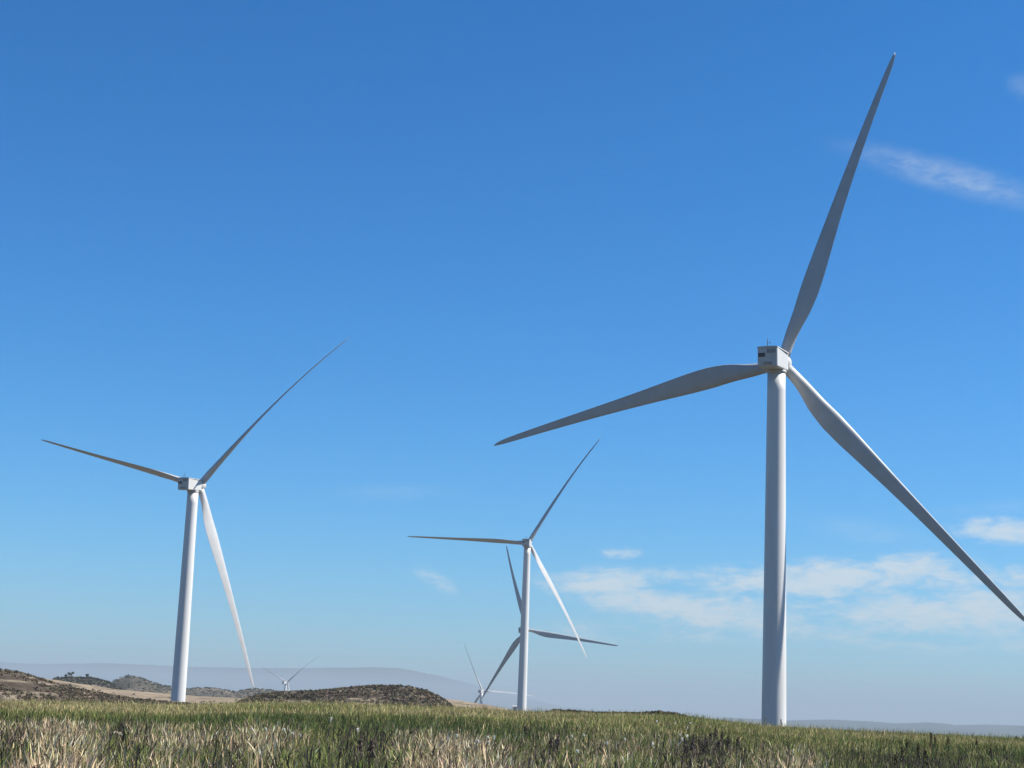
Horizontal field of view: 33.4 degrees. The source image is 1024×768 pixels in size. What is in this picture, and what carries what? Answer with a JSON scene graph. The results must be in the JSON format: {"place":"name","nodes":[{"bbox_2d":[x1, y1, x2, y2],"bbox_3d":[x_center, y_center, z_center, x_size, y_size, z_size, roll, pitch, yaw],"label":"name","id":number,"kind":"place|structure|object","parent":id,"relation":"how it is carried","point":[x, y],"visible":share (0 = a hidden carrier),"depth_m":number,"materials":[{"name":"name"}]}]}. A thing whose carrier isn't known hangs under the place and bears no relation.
{"place":"outdoors","nodes":[
{"label":"outdoors","id":0,"kind":"place"},
{"bbox_2d":[0,670,168,704],"bbox_3d":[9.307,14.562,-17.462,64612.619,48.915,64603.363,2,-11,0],"label":"hill","id":1,"kind":"structure","parent":0,"point":[17,684],"depth_m":376.62,"materials":[{"name":"soil"}]},
{"bbox_2d":[0,668,203,705],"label":"hill scrub","id":2,"kind":"object","parent":1,"relation":"on","point":[76,692],"visible":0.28,"depth_m":392.40,"materials":[{"name":"brown plant"}]},
{"bbox_2d":[61,678,117,688],"bbox_3d":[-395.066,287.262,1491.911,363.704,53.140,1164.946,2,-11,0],"label":"hill","id":3,"kind":"structure","parent":0,"point":[87,683],"depth_m":1072.73,"materials":[{"name":"plant"}]},
{"bbox_2d":[113,676,170,693],"bbox_3d":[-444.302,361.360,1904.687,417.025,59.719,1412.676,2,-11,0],"label":"hill","id":4,"kind":"structure","parent":0,"point":[124,681],"depth_m":1392.02,"materials":[{"name":"plant"}]},
{"bbox_2d":[52,674,277,697],"bbox_3d":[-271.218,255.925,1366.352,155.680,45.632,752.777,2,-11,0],"label":"distant scrub","id":5,"kind":"object","parent":4,"relation":"on","point":[98,683],"visible":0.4,"depth_m":1373.32,"materials":[{"name":"green plant"}]},
{"bbox_2d":[47,679,243,703],"bbox_3d":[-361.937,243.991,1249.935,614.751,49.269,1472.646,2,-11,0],"label":"slope","id":6,"kind":"structure","parent":0,"point":[163,696],"depth_m":716.91,"materials":[{"name":"soil"}]},
{"bbox_2d":[68,684,236,703],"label":"slope scrub","id":7,"kind":"object","parent":6,"relation":"on","point":[150,698],"visible":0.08,"depth_m":708.39,"materials":[{"name":"green plant"}]},
{"bbox_2d":[186,688,273,697],"bbox_3d":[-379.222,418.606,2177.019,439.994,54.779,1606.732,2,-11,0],"label":"hill","id":8,"kind":"structure","parent":0,"point":[197,691],"depth_m":1624.80,"materials":[{"name":"soil"}]},
{"bbox_2d":[267,656,318,690],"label":"wind turbine","id":9,"kind":"object","parent":8,"relation":"on","point":[285,683],"visible":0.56,"depth_m":2611.57,"materials":[{"name":"paint"}]},
{"bbox_2d":[0,662,596,711],"bbox_3d":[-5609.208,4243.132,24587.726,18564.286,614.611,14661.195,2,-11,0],"label":"mountains","id":10,"kind":"structure","parent":0,"point":[238,679],"depth_m":23241.86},
{"bbox_2d":[247,687,446,706],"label":"hill","id":11,"kind":"structure","parent":0,"point":[362,697],"depth_m":475.17,"materials":[{"name":"soil"}]},
{"bbox_2d":[237,684,453,707],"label":"mound scrub","id":12,"kind":"object","parent":11,"relation":"on","point":[349,692],"visible":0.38,"depth_m":478.01,"materials":[{"name":"brown plant"}]},
{"bbox_2d":[446,699,507,709],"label":"slope","id":13,"kind":"structure","parent":0,"point":[458,702],"depth_m":617.82,"materials":[{"name":"soil"}]},
{"bbox_2d":[464,644,530,703],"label":"wind turbine","id":14,"kind":"object","parent":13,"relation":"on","point":[481,691],"visible":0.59,"depth_m":2162.49,"materials":[{"name":"paint"}]},
{"bbox_2d":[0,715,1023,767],"bbox_3d":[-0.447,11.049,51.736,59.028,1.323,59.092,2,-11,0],"label":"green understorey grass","id":15,"kind":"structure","parent":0,"point":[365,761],"depth_m":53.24,"materials":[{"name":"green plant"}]},
{"bbox_2d":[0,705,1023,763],"bbox_3d":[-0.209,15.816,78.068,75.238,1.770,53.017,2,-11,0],"label":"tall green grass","id":16,"kind":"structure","parent":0,"point":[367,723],"depth_m":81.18,"materials":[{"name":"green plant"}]},
{"bbox_2d":[0,0,1023,725],"label":"sky","id":17,"kind":"structure","parent":0,"point":[512,217],"materials":[{"name":"blue"}]},
{"bbox_2d":[712,727,717,742],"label":"dried weed","id":18,"kind":"object","parent":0,"point":[715,733],"visible":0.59,"depth_m":75.36,"materials":[{"name":"brown plant"}]},
{"bbox_2d":[710,718,1023,738],"bbox_3d":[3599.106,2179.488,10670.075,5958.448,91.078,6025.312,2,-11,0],"label":"mountains","id":19,"kind":"structure","parent":0,"point":[1004,730],"depth_m":9678.29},
{"bbox_2d":[900,746,905,765],"bbox_3d":[13.709,13.207,60.035,0.334,1.010,0.260,2,-11,0],"label":"dried weed","id":20,"kind":"object","parent":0,"point":[902,751],"visible":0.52,"depth_m":60.06,"materials":[{"name":"brown plant"}]},
{"bbox_2d":[905,739,908,753],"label":"dried weed","id":21,"kind":"object","parent":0,"point":[907,745],"visible":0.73,"depth_m":73.36,"materials":[{"name":"brown plant"}]},
{"bbox_2d":[929,732,932,749],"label":"dried weed","id":22,"kind":"object","parent":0,"point":[930,740],"visible":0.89,"depth_m":90.43,"materials":[{"name":"brown plant"}]},
{"bbox_3d":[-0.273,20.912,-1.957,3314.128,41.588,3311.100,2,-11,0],"label":"ground","id":23,"kind":"structure","parent":0,"visible":0},
{"bbox_2d":[91,731,121,759],"bbox_3d":[-7.939,7.282,33.207,0.666,1.088,0.086,2,-11,0],"label":"leaning straw","id":24,"kind":"object","parent":23,"relation":"on","point":[117,732],"visible":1,"depth_m":33.27,"materials":[{"name":"beige plant"}]},
{"bbox_2d":[42,339,346,701],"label":"wind turbine","id":25,"kind":"object","parent":23,"relation":"on","point":[194,487],"visible":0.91,"depth_m":532.59,"materials":[{"name":"paint"}]},
{"bbox_2d":[354,736,363,761],"bbox_3d":[-3.941,9.594,44.340,0.310,0.955,0.280,5,-11,-14],"label":"dried weed","id":26,"kind":"object","parent":23,"relation":"on","point":[359,743],"visible":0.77,"depth_m":44.31,"materials":[{"name":"brown plant"}]},
{"bbox_2d":[365,739,376,766],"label":"dried weed","id":27,"kind":"object","parent":23,"relation":"on","point":[371,745],"visible":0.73,"depth_m":42.01,"materials":[{"name":"brown plant"}]},
{"bbox_2d":[0,708,837,767],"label":"dry grass","id":28,"kind":"structure","parent":23,"relation":"on","point":[70,736],"depth_m":48.31,"materials":[{"name":"beige plant"}]},
{"bbox_2d":[407,439,599,710],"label":"wind turbine","id":29,"kind":"object","parent":23,"relation":"on","point":[523,661],"visible":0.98,"depth_m":861.89,"materials":[{"name":"paint"}]},
{"bbox_2d":[0,713,1023,767],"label":"dark weed stalks","id":30,"kind":"object","parent":23,"relation":"on","point":[376,741],"visible":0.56,"depth_m":50.61,"materials":[{"name":"green plant"}]},
{"bbox_2d":[0,697,1023,767],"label":"field grass","id":31,"kind":"structure","parent":23,"relation":"on","point":[803,734],"depth_m":114.91,"materials":[{"name":"green plant"}]},
{"bbox_2d":[522,725,527,737],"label":"dried weed","id":32,"kind":"object","parent":23,"relation":"on","point":[525,728],"visible":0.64,"depth_m":71.29,"materials":[{"name":"brown plant"}]},
{"bbox_2d":[482,546,617,697],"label":"wind turbine","id":33,"kind":"object","parent":23,"relation":"on","point":[513,646],"visible":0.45,"depth_m":1208.70,"materials":[{"name":"paint"}]},
{"bbox_2d":[548,737,552,754],"bbox_3d":[1.216,11.693,54.328,0.340,0.932,0.344,2,-11,0],"label":"dried weed","id":34,"kind":"object","parent":23,"relation":"on","point":[550,745],"visible":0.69,"depth_m":54.34,"materials":[{"name":"brown plant"}]},
{"bbox_2d":[553,734,562,754],"bbox_3d":[1.496,12.040,56.344,0.347,0.944,0.294,6,-12,-20],"label":"dried weed","id":35,"kind":"object","parent":23,"relation":"on","point":[557,739],"visible":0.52,"depth_m":56.39,"materials":[{"name":"brown plant"}]},
{"bbox_2d":[544,709,684,716],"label":"rim scrub","id":36,"kind":"object","parent":23,"relation":"on","point":[652,712],"visible":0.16,"depth_m":167.03,"materials":[{"name":"green plant"}]},
{"bbox_2d":[680,742,690,762],"bbox_3d":[5.470,11.721,53.750,0.418,0.953,0.411,2,-11,0],"label":"dried weed","id":37,"kind":"object","parent":23,"relation":"on","point":[685,749],"visible":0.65,"depth_m":53.75,"materials":[{"name":"brown plant"}]},
{"bbox_2d":[690,739,695,756],"bbox_3d":[6.176,12.598,58.351,0.400,0.927,0.394,2,-11,0],"label":"dried weed","id":38,"kind":"object","parent":23,"relation":"on","point":[694,745],"visible":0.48,"depth_m":58.38,"materials":[{"name":"brown plant"}]},
{"bbox_2d":[700,742,704,758],"bbox_3d":[6.255,12.239,56.298,0.379,0.924,0.322,-1,-11,13],"label":"dried weed","id":39,"kind":"object","parent":23,"relation":"on","point":[703,749],"visible":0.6,"depth_m":56.31,"materials":[{"name":"brown plant"}]},
{"bbox_2d":[704,734,709,747],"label":"dried weed","id":40,"kind":"object","parent":23,"relation":"on","point":[706,740],"visible":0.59,"depth_m":66.15,"materials":[{"name":"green plant"}]},
{"bbox_2d":[715,739,721,757],"bbox_3d":[7.433,13.241,61.447,0.404,0.932,0.376,2,-11,0],"label":"dried weed","id":41,"kind":"object","parent":23,"relation":"on","point":[717,745],"visible":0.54,"depth_m":61.48,"materials":[{"name":"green plant"}]},
{"bbox_2d":[723,737,730,749],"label":"dried weed","id":42,"kind":"object","parent":23,"relation":"on","point":[728,742],"visible":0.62,"depth_m":65.48,"materials":[{"name":"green plant"}]},
{"bbox_2d":[733,737,740,752],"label":"dried weed","id":43,"kind":"object","parent":23,"relation":"on","point":[737,740],"visible":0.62,"depth_m":66.56,"materials":[{"name":"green plant"}]},
{"bbox_2d":[494,53,1023,726],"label":"wind turbine","id":44,"kind":"object","parent":23,"relation":"on","point":[774,363],"visible":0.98,"depth_m":318.80,"materials":[{"name":"paint"}]},
{"bbox_2d":[894,752,898,767],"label":"dried weed","id":45,"kind":"object","parent":23,"relation":"on","point":[896,761],"visible":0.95,"depth_m":49.88,"materials":[{"name":"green plant"}]},
{"bbox_2d":[922,746,929,767],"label":"dried weed","id":46,"kind":"object","parent":23,"relation":"on","point":[924,753],"visible":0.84,"depth_m":57.62,"materials":[{"name":"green plant"}]}
]}

